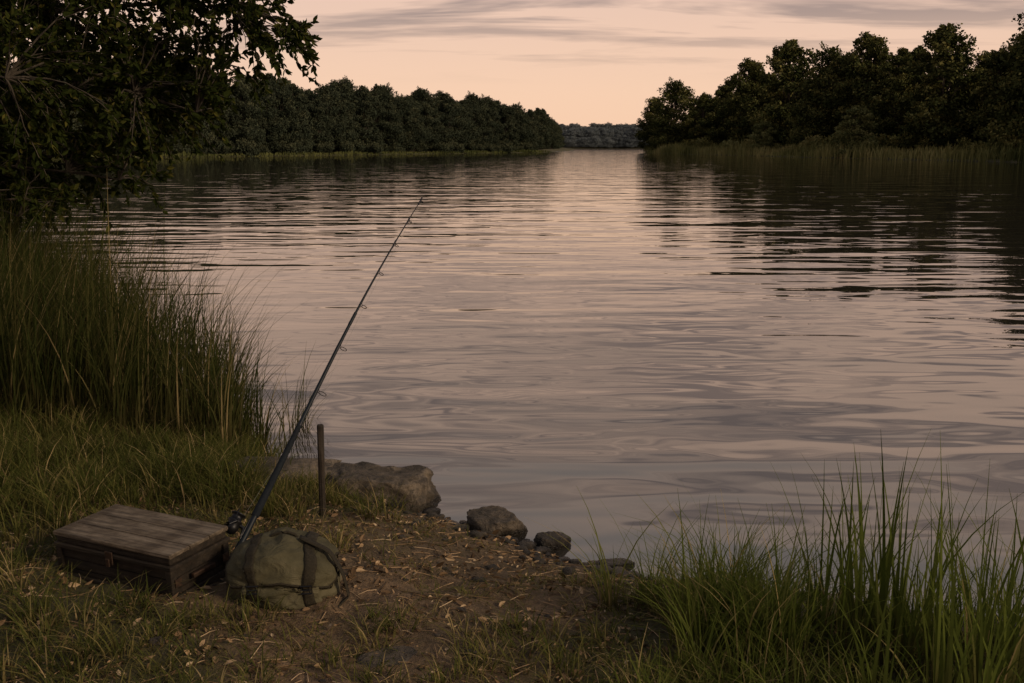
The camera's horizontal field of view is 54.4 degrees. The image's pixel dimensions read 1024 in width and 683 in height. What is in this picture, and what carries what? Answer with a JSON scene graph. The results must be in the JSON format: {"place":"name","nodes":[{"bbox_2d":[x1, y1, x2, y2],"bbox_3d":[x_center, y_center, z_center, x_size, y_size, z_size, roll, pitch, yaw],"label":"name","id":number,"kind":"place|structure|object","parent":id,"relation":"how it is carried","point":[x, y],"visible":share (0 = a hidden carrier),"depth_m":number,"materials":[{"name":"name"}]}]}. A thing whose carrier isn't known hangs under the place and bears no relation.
{"place":"outdoors","nodes":[
{"label":"outdoors","id":0,"kind":"place"},
{"bbox_2d":[0,147,1021,682],"bbox_3d":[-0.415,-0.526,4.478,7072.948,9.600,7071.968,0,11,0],"label":"ground","id":1,"kind":"structure","parent":0,"point":[422,639],"depth_m":3.47,"materials":[{"name":"brown soil"}]},
{"bbox_2d":[53,504,229,597],"bbox_3d":[-1.401,0.798,3.775,0.607,0.189,0.320,4,13,26],"label":"wooden tackle box","id":2,"kind":"object","parent":1,"relation":"on","point":[113,542],"visible":0.85,"depth_m":3.69,"materials":[{"name":"brown wood"}]},
{"bbox_2d":[0,0,322,260],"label":"overhanging tree","id":3,"kind":"object","parent":1,"relation":"on","point":[120,38],"visible":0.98,"depth_m":7.44,"materials":[{"name":"green plant"}]},
{"bbox_2d":[0,158,340,451],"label":"tall reeds","id":4,"kind":"object","parent":1,"relation":"on","point":[64,318],"visible":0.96,"depth_m":6.18,"materials":[{"name":"green plant"}]},
{"bbox_2d":[215,456,341,487],"bbox_3d":[-1.309,0.737,5.316,0.794,0.202,0.397,-1,11,-6],"label":"shore rock","id":5,"kind":"object","parent":1,"relation":"on","point":[299,462],"visible":0.28,"depth_m":5.26,"materials":[{"name":"grey stone"}]},
{"bbox_2d":[225,527,349,609],"bbox_3d":[-0.817,0.817,3.638,0.446,0.242,0.349,-1,11,-7],"label":"canvas bag","id":6,"kind":"object","parent":1,"relation":"on","point":[303,568],"visible":0.94,"depth_m":3.51,"materials":[{"name":"green fabric"}]},
{"bbox_2d":[317,424,325,515],"bbox_3d":[-0.893,0.676,4.679,0.036,0.594,0.034,0,11,0],"label":"wooden stake","id":7,"kind":"object","parent":1,"relation":"on","point":[321,462],"visible":0.82,"depth_m":4.65,"materials":[{"name":"brown wood"}]},
{"bbox_2d":[224,197,422,550],"bbox_3d":[-0.809,0.090,4.465,0.096,1.399,1.489,6,12,27],"label":"fishing rod","id":8,"kind":"object","parent":1,"relation":"on","point":[233,523],"visible":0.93,"depth_m":4.18,"materials":[{"name":"black"}]},
{"bbox_2d":[0,368,712,682],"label":"bank grass","id":9,"kind":"structure","parent":1,"relation":"on","point":[201,461],"depth_m":4.63,"materials":[{"name":"green plant"}]},
{"bbox_2d":[325,461,441,511],"bbox_3d":[-0.711,0.809,5.262,0.690,0.294,0.387,2,11,8],"label":"shore rock","id":10,"kind":"object","parent":1,"relation":"on","point":[417,481],"visible":0.62,"depth_m":5.14,"materials":[{"name":"grey stone"}]},
{"bbox_2d":[356,646,417,667],"bbox_3d":[-0.378,1.030,3.211,0.269,0.048,0.155,-2,11,-11],"label":"flat stone","id":11,"kind":"object","parent":1,"relation":"on","point":[410,652],"visible":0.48,"depth_m":3.20,"materials":[{"name":"grey stone"}]},
{"bbox_2d":[35,495,800,682],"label":"shore pebbles","id":12,"kind":"object","parent":1,"relation":"on","point":[526,544],"visible":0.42,"depth_m":4.41,"materials":[{"name":"grey stone"}]},
{"bbox_2d":[0,465,870,682],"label":"leaf litter","id":13,"kind":"object","parent":1,"relation":"on","point":[353,571],"visible":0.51,"depth_m":3.65,"materials":[{"name":"brown plant"}]},
{"bbox_2d":[465,505,527,536],"bbox_3d":[-0.080,0.922,4.882,0.320,0.173,0.244,2,11,11],"label":"shore rock","id":14,"kind":"object","parent":1,"relation":"on","point":[492,518],"visible":0.66,"depth_m":4.82,"materials":[{"name":"grey stone"}]},
{"bbox_2d":[0,400,1022,682],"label":"turf grass","id":15,"kind":"structure","parent":1,"relation":"on","point":[214,618],"depth_m":3.40,"materials":[{"name":"green plant"}]},
{"bbox_2d":[2,33,1023,154],"bbox_3d":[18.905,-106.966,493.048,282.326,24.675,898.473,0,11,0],"label":"distant forest","id":16,"kind":"object","parent":1,"relation":"on","point":[336,112],"visible":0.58,"depth_m":231.73,"materials":[{"name":"green plant"}]},
{"bbox_2d":[7,127,1023,156],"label":"bank undergrowth","id":17,"kind":"object","parent":1,"relation":"on","point":[247,147],"visible":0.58,"depth_m":192.85,"materials":[{"name":"green plant"}]},
{"bbox_2d":[46,136,1023,162],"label":"shore reeds","id":18,"kind":"object","parent":1,"relation":"on","point":[945,154],"visible":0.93,"depth_m":162.31,"materials":[{"name":"green plant"}]},
{"bbox_2d":[533,531,570,549],"bbox_3d":[0.192,0.965,4.711,0.182,0.117,0.135,-3,12,-17],"label":"shore rock","id":19,"kind":"object","parent":1,"relation":"on","point":[543,539],"visible":0.62,"depth_m":4.67,"materials":[{"name":"grey stone"}]},
{"bbox_2d":[597,558,634,568],"bbox_3d":[0.455,1.013,4.474,0.196,0.059,0.094,-1,11,-6],"label":"shore rock","id":20,"kind":"object","parent":1,"relation":"on","point":[609,562],"visible":0.34,"depth_m":4.46,"materials":[{"name":"grey stone"}]},
{"bbox_2d":[634,96,663,150],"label":"broadleaf tree","id":21,"kind":"object","parent":1,"relation":"on","point":[641,134],"visible":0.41,"depth_m":276.34,"materials":[{"name":"green plant"}]},
{"bbox_2d":[643,76,699,149],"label":"broadleaf tree","id":22,"kind":"object","parent":1,"relation":"on","point":[679,97],"visible":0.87,"depth_m":262.61,"materials":[{"name":"green plant"}]},
{"bbox_2d":[687,92,711,141],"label":"broadleaf tree","id":23,"kind":"object","parent":1,"relation":"on","point":[696,131],"visible":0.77,"depth_m":255.30,"materials":[{"name":"green plant"}]},
{"bbox_2d":[703,80,745,144],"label":"broadleaf tree","id":24,"kind":"object","parent":1,"relation":"on","point":[718,131],"visible":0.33,"depth_m":237.10,"materials":[{"name":"green plant"}]},
{"bbox_2d":[714,57,780,145],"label":"broadleaf tree","id":25,"kind":"object","parent":1,"relation":"on","point":[749,88],"visible":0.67,"depth_m":218.00,"materials":[{"name":"green plant"}]},
{"bbox_2d":[747,121,776,149],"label":"willow tree","id":26,"kind":"object","parent":1,"relation":"on","point":[764,138],"visible":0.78,"depth_m":191.07,"materials":[{"name":"green plant"}]},
{"bbox_2d":[747,39,825,147],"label":"broadleaf tree","id":27,"kind":"object","parent":1,"relation":"on","point":[787,53],"visible":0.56,"depth_m":198.61,"materials":[{"name":"green plant"}]},
{"bbox_2d":[783,41,857,146],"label":"broadleaf tree","id":28,"kind":"object","parent":1,"relation":"on","point":[819,117],"visible":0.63,"depth_m":182.53,"materials":[{"name":"green plant"}]},
{"bbox_2d":[821,31,894,140],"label":"broadleaf tree","id":29,"kind":"object","parent":1,"relation":"on","point":[873,44],"visible":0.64,"depth_m":174.72,"materials":[{"name":"green plant"}]},
{"bbox_2d":[831,105,885,157],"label":"willow tree","id":30,"kind":"object","parent":1,"relation":"on","point":[862,119],"visible":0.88,"depth_m":153.39,"materials":[{"name":"green plant"}]},
{"bbox_2d":[866,47,926,139],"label":"broadleaf tree","id":31,"kind":"object","parent":1,"relation":"on","point":[898,86],"visible":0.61,"depth_m":159.01,"materials":[{"name":"green plant"}]},
{"bbox_2d":[891,23,985,150],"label":"broadleaf tree","id":32,"kind":"object","parent":1,"relation":"on","point":[933,103],"visible":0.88,"depth_m":145.51,"materials":[{"name":"green plant"}]},
{"bbox_2d":[966,47,1017,144],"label":"broadleaf tree","id":33,"kind":"object","parent":1,"relation":"on","point":[1000,69],"visible":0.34,"depth_m":134.92,"materials":[{"name":"green plant"}]},
{"bbox_2d":[974,12,1023,143],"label":"broadleaf tree","id":34,"kind":"object","parent":1,"relation":"on","point":[1013,123],"visible":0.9,"depth_m":128.27,"materials":[{"name":"green plant"}]},
{"bbox_2d":[1,148,1023,617],"bbox_3d":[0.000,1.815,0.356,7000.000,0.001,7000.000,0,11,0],"label":"water","id":35,"kind":"structure","parent":0,"point":[535,342],"depth_m":10.41,"materials":[{"name":"grey liquid"}]},
{"bbox_2d":[10,0,1023,126],"label":"sky","id":36,"kind":"structure","parent":0,"point":[583,62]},
{"bbox_2d":[532,477,1023,682],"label":"shore grass","id":37,"kind":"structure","parent":0,"point":[768,622],"depth_m":3.24,"materials":[{"name":"green plant"}]},
{"bbox_2d":[769,432,1023,682],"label":"tall shore grass","id":38,"kind":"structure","parent":0,"point":[876,595],"depth_m":3.10,"materials":[{"name":"green plant"}]}
]}

